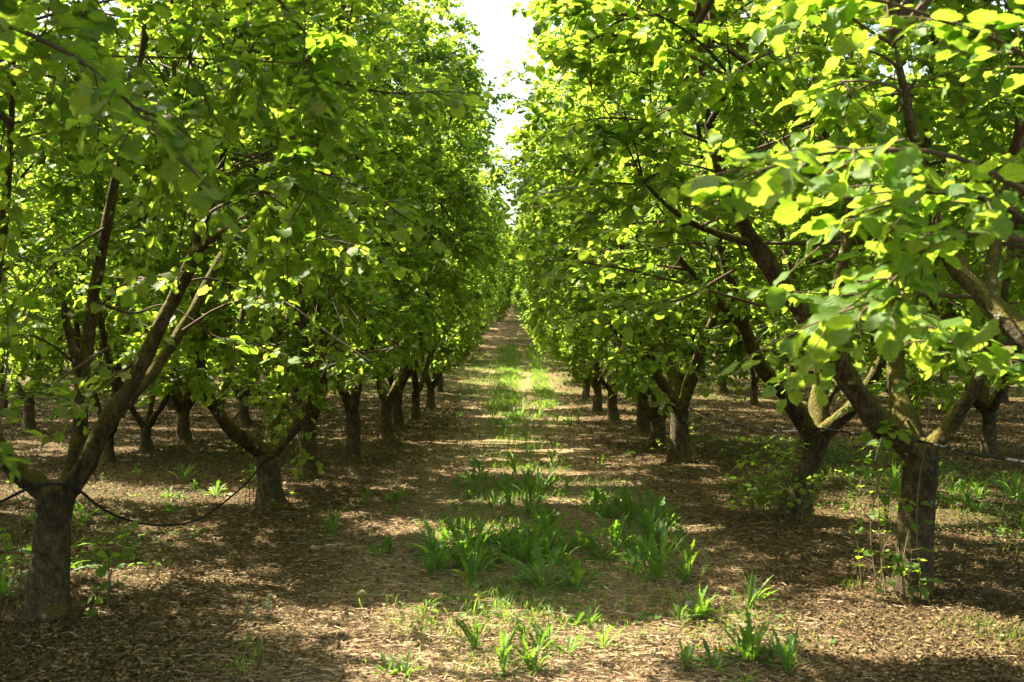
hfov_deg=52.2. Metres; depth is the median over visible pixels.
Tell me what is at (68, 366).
hazel tree
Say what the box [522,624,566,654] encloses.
dandelion plant
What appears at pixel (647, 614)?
dandelion plant
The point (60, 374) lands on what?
hazel tree
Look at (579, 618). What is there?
dandelion plant
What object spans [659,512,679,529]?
dandelion plant
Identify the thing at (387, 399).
hazel tree
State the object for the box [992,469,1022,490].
dandelion plant
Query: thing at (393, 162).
hazel tree
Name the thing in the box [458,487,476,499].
dandelion plant
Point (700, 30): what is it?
hazel tree
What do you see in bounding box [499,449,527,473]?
dandelion plant
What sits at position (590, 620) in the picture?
dandelion plant
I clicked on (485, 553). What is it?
dandelion plant
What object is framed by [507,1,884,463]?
hazel tree
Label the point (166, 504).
dandelion plant
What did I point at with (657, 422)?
hazel tree
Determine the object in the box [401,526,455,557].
dandelion plant
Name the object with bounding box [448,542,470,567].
dandelion plant
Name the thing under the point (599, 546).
dandelion plant
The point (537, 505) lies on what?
dandelion plant
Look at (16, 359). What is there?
hazel tree
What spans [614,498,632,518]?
dandelion plant
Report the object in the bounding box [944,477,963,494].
dandelion plant
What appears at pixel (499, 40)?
sky
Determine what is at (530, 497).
dandelion plant
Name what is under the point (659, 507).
dandelion plant
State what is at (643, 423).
hazel tree
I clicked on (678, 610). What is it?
dandelion plant
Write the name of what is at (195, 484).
dandelion plant
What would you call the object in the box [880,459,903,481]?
dandelion plant
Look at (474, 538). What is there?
dandelion plant
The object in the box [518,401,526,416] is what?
dandelion plant
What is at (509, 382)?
grass
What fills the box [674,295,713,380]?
hazel tree
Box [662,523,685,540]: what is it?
dandelion plant
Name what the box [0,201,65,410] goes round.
hazel tree
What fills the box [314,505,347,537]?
dandelion plant
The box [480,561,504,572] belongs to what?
dandelion plant
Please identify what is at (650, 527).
dandelion plant
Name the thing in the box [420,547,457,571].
dandelion plant
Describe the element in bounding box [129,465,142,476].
dandelion plant
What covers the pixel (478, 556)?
dandelion plant
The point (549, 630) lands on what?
dandelion plant
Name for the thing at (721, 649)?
dandelion flower
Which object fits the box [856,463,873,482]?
dandelion plant
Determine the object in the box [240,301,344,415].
hazel tree
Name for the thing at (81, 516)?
dandelion plant
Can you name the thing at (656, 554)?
dandelion plant
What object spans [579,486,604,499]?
dandelion plant
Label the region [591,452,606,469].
dandelion plant
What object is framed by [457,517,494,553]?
dandelion plant
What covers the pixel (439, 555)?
dandelion plant
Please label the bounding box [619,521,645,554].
dandelion plant
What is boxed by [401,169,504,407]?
hazel tree
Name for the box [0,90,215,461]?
hazel tree
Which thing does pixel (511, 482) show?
dandelion plant
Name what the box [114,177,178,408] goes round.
hazel tree
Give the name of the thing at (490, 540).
dandelion plant
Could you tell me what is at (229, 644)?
fallen stick
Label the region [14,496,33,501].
dandelion plant
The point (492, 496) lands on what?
dandelion plant
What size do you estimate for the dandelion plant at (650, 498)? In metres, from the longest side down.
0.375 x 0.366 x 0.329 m
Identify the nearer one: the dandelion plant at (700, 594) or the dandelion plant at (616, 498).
the dandelion plant at (700, 594)
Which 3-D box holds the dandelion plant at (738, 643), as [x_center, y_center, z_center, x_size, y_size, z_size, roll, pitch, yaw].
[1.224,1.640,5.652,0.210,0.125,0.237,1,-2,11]
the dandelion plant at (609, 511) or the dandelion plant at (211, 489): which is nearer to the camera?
the dandelion plant at (609, 511)
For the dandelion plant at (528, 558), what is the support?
on the ground at (494, 334)
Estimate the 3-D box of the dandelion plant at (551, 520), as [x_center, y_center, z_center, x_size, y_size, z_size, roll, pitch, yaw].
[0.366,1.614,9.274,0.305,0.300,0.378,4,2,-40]
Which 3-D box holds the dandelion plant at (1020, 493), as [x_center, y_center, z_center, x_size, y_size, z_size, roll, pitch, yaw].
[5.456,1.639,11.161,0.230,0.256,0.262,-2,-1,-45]
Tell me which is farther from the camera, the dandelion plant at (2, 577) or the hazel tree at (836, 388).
the hazel tree at (836, 388)
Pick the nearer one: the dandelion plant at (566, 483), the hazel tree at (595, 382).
the dandelion plant at (566, 483)
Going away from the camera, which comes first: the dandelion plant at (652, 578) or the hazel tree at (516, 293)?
the dandelion plant at (652, 578)
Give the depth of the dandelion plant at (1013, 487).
11.60 m
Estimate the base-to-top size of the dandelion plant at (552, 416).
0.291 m
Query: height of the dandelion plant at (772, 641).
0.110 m
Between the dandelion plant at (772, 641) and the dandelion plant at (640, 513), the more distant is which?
the dandelion plant at (640, 513)
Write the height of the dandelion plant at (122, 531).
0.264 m
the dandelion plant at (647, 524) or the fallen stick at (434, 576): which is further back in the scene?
the dandelion plant at (647, 524)
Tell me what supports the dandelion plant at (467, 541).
on the ground at (494, 334)
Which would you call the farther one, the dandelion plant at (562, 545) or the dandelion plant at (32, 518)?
the dandelion plant at (32, 518)
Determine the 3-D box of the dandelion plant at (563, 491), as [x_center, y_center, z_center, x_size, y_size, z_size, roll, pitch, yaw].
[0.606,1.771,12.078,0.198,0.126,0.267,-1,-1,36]
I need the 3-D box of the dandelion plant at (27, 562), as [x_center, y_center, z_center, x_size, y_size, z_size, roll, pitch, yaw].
[-3.220,1.541,7.299,0.438,0.288,0.521,0,-1,22]
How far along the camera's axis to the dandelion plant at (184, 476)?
13.31 m
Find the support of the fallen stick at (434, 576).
on the ground at (494, 334)
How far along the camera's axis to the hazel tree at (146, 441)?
17.48 m
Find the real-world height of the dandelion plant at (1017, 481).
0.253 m
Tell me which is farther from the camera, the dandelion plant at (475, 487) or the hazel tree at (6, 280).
the hazel tree at (6, 280)
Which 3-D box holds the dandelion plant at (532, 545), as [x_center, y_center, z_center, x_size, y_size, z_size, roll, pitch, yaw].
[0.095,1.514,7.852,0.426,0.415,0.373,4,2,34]
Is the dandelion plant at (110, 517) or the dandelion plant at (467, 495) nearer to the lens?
the dandelion plant at (110, 517)
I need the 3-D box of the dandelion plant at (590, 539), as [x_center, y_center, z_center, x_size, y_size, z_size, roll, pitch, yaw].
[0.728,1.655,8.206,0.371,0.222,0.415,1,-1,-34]
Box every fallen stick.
[187,640,260,648]
[410,572,457,579]
[967,589,1000,596]
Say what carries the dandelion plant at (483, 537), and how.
on the ground at (494, 334)
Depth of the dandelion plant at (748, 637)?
5.44 m
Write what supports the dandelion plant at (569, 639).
on the ground at (494, 334)
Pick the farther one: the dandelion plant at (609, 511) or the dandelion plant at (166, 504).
the dandelion plant at (166, 504)
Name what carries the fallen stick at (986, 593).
on the ground at (494, 334)
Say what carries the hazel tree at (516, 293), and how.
on the ground at (494, 334)
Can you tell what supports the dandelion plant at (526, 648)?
on the ground at (494, 334)
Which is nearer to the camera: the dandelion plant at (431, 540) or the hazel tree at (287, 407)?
the dandelion plant at (431, 540)
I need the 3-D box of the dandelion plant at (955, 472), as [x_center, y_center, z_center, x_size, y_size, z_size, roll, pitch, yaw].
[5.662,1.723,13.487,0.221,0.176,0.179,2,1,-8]
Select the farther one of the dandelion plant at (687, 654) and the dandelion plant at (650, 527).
the dandelion plant at (650, 527)
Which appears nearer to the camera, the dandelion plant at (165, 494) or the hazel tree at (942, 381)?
the dandelion plant at (165, 494)
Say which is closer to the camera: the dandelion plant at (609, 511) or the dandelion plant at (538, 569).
the dandelion plant at (538, 569)
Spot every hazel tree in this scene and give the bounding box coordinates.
[0,0,257,488]
[0,0,493,624]
[0,1,125,389]
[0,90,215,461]
[0,110,45,329]
[0,110,123,430]
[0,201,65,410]
[7,285,63,377]
[16,0,450,510]
[26,120,237,450]
[37,194,159,418]
[41,94,261,441]
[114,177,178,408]
[122,0,498,479]
[203,0,513,462]
[219,297,316,425]
[235,303,349,395]
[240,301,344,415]
[284,40,513,438]
[346,85,512,427]
[357,141,515,419]
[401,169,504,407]
[426,203,508,391]
[430,270,507,362]
[472,212,519,346]
[476,270,504,324]
[477,233,522,333]
[481,225,513,334]
[488,48,792,447]
[500,0,1023,522]
[502,0,1023,601]
[504,227,525,312]
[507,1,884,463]
[507,226,524,316]
[509,114,689,420]
[510,211,607,398]
[513,265,582,382]
[514,183,653,411]
[523,57,765,432]
[666,0,1023,414]
[673,221,731,392]
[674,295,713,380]
[679,222,800,404]
[715,221,853,412]
[750,133,886,417]
[797,173,998,412]
[850,1,1023,458]
[857,242,985,410]
[906,340,947,387]
[913,144,1017,420]
[943,10,1023,290]
[987,301,1017,402]
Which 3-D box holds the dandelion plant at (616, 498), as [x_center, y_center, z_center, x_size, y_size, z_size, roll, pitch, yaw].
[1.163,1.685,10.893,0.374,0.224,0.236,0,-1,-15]
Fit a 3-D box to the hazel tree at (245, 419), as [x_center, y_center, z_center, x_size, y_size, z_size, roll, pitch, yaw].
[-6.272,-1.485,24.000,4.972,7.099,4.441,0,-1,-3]
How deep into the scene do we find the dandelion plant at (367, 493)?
11.27 m
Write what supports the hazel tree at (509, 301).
on the ground at (494, 334)
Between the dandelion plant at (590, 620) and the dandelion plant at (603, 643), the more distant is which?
the dandelion plant at (590, 620)
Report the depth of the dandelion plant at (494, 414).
25.20 m
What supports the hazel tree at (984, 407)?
on the ground at (494, 334)
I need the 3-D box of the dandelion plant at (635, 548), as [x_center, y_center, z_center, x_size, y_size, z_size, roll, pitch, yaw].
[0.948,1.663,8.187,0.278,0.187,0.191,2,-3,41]
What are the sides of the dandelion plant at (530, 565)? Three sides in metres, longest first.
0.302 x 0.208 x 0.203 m
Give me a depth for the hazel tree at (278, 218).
5.66 m
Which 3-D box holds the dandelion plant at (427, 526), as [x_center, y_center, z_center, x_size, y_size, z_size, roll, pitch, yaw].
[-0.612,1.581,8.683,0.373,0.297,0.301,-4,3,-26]
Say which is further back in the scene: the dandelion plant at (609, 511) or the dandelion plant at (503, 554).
the dandelion plant at (609, 511)
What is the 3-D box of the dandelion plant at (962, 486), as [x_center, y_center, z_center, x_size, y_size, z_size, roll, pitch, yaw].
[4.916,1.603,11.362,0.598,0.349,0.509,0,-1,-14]
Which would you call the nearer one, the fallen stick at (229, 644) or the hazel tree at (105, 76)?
the hazel tree at (105, 76)
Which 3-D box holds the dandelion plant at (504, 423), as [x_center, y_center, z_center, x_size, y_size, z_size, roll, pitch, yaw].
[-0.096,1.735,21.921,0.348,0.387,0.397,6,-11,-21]
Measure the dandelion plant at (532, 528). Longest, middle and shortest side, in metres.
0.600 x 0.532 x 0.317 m
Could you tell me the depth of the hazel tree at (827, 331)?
3.10 m
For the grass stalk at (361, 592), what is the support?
on the ground at (494, 334)
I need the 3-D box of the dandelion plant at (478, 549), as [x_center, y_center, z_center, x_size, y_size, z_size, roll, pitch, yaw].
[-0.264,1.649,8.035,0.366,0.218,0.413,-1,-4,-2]
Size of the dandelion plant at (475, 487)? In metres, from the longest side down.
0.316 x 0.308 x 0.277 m
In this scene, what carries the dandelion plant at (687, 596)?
on the ground at (494, 334)
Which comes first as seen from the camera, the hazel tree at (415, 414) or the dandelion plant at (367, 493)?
the dandelion plant at (367, 493)
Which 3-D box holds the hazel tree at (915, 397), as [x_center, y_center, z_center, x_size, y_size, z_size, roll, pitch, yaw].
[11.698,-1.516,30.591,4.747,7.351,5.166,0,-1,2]
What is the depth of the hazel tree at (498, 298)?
49.43 m
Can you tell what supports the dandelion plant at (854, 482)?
on the ground at (494, 334)
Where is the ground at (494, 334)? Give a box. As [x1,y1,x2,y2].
[0,304,1023,681]
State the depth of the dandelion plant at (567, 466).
14.57 m
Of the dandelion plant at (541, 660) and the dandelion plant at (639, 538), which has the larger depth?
the dandelion plant at (639, 538)
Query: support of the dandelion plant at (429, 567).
on the ground at (494, 334)
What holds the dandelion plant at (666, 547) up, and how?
on the ground at (494, 334)
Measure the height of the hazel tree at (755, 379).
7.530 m
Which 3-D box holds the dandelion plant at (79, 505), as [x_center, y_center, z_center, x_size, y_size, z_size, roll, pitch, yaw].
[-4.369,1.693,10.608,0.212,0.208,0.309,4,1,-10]
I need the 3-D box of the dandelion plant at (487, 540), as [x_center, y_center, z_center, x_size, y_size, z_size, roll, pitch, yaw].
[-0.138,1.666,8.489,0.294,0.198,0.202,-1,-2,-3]
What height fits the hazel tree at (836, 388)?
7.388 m
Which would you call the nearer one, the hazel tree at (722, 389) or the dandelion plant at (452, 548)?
the dandelion plant at (452, 548)
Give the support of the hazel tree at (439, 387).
on the ground at (494, 334)
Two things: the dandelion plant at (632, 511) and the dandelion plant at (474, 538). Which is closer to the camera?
the dandelion plant at (474, 538)
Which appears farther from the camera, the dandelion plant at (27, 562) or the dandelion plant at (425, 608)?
the dandelion plant at (27, 562)
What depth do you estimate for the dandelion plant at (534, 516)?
9.60 m
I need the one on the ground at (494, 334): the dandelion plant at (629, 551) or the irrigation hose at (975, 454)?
the dandelion plant at (629, 551)
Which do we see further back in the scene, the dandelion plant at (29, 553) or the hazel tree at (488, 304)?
the hazel tree at (488, 304)
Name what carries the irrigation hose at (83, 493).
hanging from the hazel tree at (278, 218)
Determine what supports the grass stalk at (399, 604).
on the ground at (494, 334)
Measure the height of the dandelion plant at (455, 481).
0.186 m
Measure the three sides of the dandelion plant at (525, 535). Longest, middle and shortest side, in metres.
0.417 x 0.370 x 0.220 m
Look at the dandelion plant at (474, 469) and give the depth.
13.42 m
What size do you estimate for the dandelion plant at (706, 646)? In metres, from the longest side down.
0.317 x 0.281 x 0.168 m
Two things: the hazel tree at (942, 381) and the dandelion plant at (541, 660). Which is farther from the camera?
the hazel tree at (942, 381)
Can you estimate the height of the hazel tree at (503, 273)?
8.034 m
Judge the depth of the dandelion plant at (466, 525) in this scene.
8.69 m
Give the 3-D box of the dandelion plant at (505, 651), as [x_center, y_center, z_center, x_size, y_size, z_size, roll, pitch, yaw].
[-0.026,1.557,5.245,0.287,0.280,0.252,-1,-4,-40]
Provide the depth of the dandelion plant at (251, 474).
13.28 m
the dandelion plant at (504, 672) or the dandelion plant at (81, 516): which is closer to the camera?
the dandelion plant at (504, 672)
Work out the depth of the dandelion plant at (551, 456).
15.95 m
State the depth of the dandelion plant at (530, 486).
11.19 m
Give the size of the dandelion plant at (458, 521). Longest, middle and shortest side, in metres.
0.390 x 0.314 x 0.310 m
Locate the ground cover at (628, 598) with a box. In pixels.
[1,436,1023,660]
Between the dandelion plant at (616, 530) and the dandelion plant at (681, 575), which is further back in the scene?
the dandelion plant at (616, 530)
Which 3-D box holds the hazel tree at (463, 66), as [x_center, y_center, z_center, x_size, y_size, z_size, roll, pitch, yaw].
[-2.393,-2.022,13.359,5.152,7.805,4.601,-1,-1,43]
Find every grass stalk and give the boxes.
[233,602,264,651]
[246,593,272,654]
[349,590,365,607]
[386,600,418,624]
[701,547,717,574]
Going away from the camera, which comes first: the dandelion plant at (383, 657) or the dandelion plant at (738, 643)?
the dandelion plant at (383, 657)
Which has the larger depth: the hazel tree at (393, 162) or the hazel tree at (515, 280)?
the hazel tree at (515, 280)
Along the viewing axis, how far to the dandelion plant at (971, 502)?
10.89 m
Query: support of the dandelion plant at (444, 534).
on the ground at (494, 334)
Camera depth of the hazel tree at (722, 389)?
37.35 m
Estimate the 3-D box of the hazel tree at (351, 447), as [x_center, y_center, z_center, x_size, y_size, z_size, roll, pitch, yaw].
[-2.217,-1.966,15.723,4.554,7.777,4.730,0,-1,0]
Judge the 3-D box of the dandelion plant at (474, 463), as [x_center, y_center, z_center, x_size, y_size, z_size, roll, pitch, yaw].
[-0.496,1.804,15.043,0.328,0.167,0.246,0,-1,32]
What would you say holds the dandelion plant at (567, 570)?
on the ground at (494, 334)
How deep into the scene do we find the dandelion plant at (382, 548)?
8.40 m
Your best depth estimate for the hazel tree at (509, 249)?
58.88 m
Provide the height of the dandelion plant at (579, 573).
0.296 m
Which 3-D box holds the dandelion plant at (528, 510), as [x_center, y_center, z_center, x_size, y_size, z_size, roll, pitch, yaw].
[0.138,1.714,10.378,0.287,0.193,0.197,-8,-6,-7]
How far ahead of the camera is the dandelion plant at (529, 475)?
12.56 m
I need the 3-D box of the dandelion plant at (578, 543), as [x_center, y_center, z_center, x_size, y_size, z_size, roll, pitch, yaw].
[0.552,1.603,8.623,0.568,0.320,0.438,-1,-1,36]
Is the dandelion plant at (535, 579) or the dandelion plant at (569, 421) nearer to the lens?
the dandelion plant at (535, 579)
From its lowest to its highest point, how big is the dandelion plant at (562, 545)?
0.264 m
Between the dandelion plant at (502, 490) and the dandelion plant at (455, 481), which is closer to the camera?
the dandelion plant at (502, 490)
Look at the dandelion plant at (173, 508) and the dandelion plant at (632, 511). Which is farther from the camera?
the dandelion plant at (173, 508)
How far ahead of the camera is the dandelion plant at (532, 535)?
8.37 m
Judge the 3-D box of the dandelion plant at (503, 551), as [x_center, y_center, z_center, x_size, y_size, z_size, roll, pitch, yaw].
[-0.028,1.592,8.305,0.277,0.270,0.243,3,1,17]
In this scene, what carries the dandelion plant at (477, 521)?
on the ground at (494, 334)
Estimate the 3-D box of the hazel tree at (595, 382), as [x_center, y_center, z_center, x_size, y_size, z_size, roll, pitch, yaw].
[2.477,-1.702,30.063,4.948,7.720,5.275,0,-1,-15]
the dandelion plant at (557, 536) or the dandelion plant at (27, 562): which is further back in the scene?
the dandelion plant at (557, 536)
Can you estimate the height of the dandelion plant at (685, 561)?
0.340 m
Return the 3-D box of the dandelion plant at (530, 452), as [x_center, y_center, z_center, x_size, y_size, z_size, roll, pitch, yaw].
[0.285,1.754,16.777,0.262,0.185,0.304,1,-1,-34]
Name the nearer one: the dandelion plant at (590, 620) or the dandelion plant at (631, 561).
the dandelion plant at (590, 620)
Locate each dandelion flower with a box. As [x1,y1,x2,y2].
[685,601,691,612]
[717,648,724,671]
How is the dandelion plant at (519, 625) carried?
on the ground at (494, 334)
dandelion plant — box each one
[0,559,23,599]
[0,568,24,592]
[7,537,89,561]
[9,540,102,576]
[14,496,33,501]
[17,509,34,525]
[71,505,98,525]
[72,498,93,514]
[97,508,123,521]
[101,518,133,547]
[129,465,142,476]
[154,486,181,500]
[157,501,173,507]
[159,506,187,513]
[171,462,195,482]
[185,479,204,491]
[197,480,231,495]
[241,466,256,479]
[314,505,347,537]
[358,485,372,501]
[362,539,396,556]
[366,651,409,679]
[376,534,402,551]
[378,487,404,503]
[387,647,424,681]
[391,483,414,499]
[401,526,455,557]
[405,595,441,621]
[409,529,443,559]
[412,526,477,563]
[413,517,462,543]
[414,542,450,571]
[419,539,458,561]
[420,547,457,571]
[420,552,446,576]
[427,544,462,569]
[435,511,486,542]
[435,519,498,546]
[436,520,449,533]
[445,478,470,486]
[448,533,502,585]
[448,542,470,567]
[449,530,480,558]
[449,611,503,648]
[453,470,469,479]
[453,527,479,544]
[453,543,481,563]
[457,466,493,481]
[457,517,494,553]
[457,544,494,564]
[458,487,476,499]
[463,458,499,478]
[464,460,484,466]
[469,474,489,494]
[469,525,486,539]
[471,620,529,672]
[472,517,489,534]
[472,547,505,562]
[474,545,492,575]
[479,486,506,506]
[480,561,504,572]
[482,533,502,555]
[482,534,499,552]
[486,526,514,553]
[487,539,543,561]
[490,409,499,420]
[491,670,516,680]
[492,526,512,554]
[493,470,521,484]
[493,582,516,599]
[494,477,507,492]
[494,566,529,585]
[495,482,524,506]
[495,518,547,568]
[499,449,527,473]
[499,469,517,489]
[500,416,512,431]
[501,515,551,564]
[502,540,591,591]
[503,551,543,565]
[504,627,550,675]
[508,615,547,640]
[510,525,541,543]
[512,471,544,502]
[512,644,553,677]
[513,464,560,502]
[514,512,565,539]
[516,505,537,517]
[516,642,540,663]
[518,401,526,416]
[518,557,549,577]
[520,466,547,486]
[521,490,545,516]
[521,496,550,513]
[522,525,576,554]
[522,535,571,562]
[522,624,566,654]
[524,444,535,456]
[526,573,551,587]
[527,503,561,530]
[527,506,597,554]
[528,540,582,566]
[531,620,563,642]
[532,502,560,532]
[537,526,579,549]
[542,553,614,594]
[543,458,558,472]
[544,411,561,420]
[546,449,554,461]
[547,633,596,655]
[549,519,605,551]
[554,475,578,486]
[554,489,572,494]
[556,460,574,471]
[558,558,592,578]
[562,611,594,627]
[566,415,574,426]
[569,488,612,514]
[573,410,584,421]
[573,603,603,628]
[574,510,630,552]
[576,535,620,561]
[576,536,607,557]
[577,624,624,653]
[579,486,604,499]
[588,486,620,505]
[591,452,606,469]
[595,499,617,521]
[597,501,623,519]
[605,479,638,520]
[607,494,634,510]
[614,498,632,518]
[615,548,651,561]
[618,495,636,518]
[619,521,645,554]
[619,551,650,574]
[622,543,674,576]
[623,502,652,523]
[625,545,640,555]
[627,536,655,545]
[628,485,660,518]
[632,522,687,580]
[633,500,680,550]
[634,515,662,535]
[635,610,658,621]
[637,490,678,532]
[637,574,663,584]
[642,541,674,549]
[655,536,700,581]
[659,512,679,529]
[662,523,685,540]
[663,499,681,516]
[665,567,694,584]
[669,600,698,622]
[671,585,719,623]
[673,637,698,670]
[685,584,720,619]
[693,637,736,672]
[708,622,770,666]
[721,638,742,651]
[723,568,781,609]
[724,666,761,681]
[725,607,774,661]
[761,634,794,654]
[764,625,812,674]
[843,476,864,490]
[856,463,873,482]
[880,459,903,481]
[886,471,900,496]
[936,474,987,505]
[943,468,959,479]
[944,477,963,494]
[955,493,990,511]
[965,481,997,494]
[971,480,983,495]
[987,471,1023,500]
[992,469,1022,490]
[1007,469,1023,487]
[1012,486,1023,502]
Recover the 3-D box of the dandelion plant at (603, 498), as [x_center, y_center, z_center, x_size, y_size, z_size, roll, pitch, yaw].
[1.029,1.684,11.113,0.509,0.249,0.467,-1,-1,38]
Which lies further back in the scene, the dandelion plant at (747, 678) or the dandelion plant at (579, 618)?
the dandelion plant at (579, 618)
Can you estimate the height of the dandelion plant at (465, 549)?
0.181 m
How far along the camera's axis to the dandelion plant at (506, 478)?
12.91 m
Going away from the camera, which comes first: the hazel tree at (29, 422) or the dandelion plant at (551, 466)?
the dandelion plant at (551, 466)
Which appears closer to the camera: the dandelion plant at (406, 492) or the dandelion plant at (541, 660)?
the dandelion plant at (541, 660)
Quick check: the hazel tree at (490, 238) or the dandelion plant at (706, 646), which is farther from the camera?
the hazel tree at (490, 238)
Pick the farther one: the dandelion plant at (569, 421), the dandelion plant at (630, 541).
the dandelion plant at (569, 421)
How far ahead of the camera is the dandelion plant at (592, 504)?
10.58 m
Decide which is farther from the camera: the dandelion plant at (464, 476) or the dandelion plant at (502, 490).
the dandelion plant at (464, 476)
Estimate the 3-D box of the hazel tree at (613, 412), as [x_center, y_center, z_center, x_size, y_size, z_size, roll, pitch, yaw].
[2.427,-1.805,25.286,5.238,7.734,4.695,0,-1,-10]
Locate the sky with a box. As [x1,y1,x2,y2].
[5,0,1023,286]
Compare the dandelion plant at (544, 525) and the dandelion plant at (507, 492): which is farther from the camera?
the dandelion plant at (507, 492)
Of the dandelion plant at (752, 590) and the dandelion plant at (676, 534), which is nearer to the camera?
the dandelion plant at (752, 590)
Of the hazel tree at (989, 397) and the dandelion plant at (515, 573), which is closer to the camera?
the dandelion plant at (515, 573)
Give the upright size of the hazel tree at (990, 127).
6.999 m
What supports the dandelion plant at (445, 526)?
on the ground at (494, 334)
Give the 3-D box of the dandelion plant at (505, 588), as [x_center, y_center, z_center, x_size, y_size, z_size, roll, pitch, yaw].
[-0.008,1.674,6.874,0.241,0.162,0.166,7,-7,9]
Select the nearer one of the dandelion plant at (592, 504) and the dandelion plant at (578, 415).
the dandelion plant at (592, 504)
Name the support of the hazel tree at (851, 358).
on the ground at (494, 334)
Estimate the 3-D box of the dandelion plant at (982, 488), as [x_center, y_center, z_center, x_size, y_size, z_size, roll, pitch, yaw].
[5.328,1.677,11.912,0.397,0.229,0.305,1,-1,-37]
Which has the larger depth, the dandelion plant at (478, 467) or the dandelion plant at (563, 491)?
the dandelion plant at (478, 467)
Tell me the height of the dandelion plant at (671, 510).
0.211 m
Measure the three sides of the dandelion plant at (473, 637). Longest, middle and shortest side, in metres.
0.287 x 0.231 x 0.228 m
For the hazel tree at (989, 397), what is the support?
on the ground at (494, 334)
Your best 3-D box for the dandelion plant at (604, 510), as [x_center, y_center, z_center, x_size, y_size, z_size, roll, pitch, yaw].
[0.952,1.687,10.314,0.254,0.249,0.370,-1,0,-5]
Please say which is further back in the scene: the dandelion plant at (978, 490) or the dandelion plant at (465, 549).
the dandelion plant at (978, 490)
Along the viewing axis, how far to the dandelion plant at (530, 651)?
5.37 m
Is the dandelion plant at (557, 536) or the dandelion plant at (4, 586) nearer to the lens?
the dandelion plant at (4, 586)
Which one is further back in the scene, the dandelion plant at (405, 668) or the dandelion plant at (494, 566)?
the dandelion plant at (494, 566)
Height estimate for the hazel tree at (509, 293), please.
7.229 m
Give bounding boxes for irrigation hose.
[0,454,277,526]
[678,402,1023,463]
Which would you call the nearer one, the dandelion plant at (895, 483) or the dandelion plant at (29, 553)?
the dandelion plant at (29, 553)
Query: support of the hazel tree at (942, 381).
on the ground at (494, 334)
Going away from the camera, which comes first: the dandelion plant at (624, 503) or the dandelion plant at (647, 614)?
the dandelion plant at (647, 614)
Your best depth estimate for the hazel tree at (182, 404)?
19.43 m
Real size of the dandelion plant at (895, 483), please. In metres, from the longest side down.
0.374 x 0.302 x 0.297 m
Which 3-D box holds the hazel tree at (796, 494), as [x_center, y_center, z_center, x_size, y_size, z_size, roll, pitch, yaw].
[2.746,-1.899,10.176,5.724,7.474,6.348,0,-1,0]
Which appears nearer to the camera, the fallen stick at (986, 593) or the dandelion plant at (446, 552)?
the fallen stick at (986, 593)
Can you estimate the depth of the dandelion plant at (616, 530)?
8.35 m
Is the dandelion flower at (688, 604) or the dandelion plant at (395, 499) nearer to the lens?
the dandelion flower at (688, 604)
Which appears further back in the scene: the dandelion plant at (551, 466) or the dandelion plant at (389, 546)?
the dandelion plant at (551, 466)
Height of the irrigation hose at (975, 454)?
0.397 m
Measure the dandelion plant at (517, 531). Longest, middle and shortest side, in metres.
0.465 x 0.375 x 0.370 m
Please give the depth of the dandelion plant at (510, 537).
8.26 m
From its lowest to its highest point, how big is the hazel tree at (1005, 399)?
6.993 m
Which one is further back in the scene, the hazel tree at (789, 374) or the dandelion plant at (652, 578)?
the hazel tree at (789, 374)
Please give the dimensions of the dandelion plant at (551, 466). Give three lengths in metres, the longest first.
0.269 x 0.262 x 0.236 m
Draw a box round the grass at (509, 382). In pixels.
[15,312,1023,681]
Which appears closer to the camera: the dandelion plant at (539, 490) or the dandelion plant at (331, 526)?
the dandelion plant at (331, 526)
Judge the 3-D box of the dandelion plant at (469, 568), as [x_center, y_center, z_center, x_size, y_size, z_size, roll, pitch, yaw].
[-0.243,1.548,7.210,0.370,0.364,0.458,-4,1,2]
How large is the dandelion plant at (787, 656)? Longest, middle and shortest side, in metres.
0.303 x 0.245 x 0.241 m
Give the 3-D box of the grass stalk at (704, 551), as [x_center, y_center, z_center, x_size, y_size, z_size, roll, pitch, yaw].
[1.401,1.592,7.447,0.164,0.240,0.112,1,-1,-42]
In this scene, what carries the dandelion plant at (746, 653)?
on the ground at (494, 334)
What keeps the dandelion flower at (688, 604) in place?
on the ground at (494, 334)
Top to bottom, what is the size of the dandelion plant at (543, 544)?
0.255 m
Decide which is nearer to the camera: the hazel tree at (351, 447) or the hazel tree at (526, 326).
the hazel tree at (351, 447)
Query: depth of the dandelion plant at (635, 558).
7.63 m
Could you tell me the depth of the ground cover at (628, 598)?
9.42 m
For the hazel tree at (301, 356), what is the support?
on the ground at (494, 334)
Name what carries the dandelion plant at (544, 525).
on the ground at (494, 334)

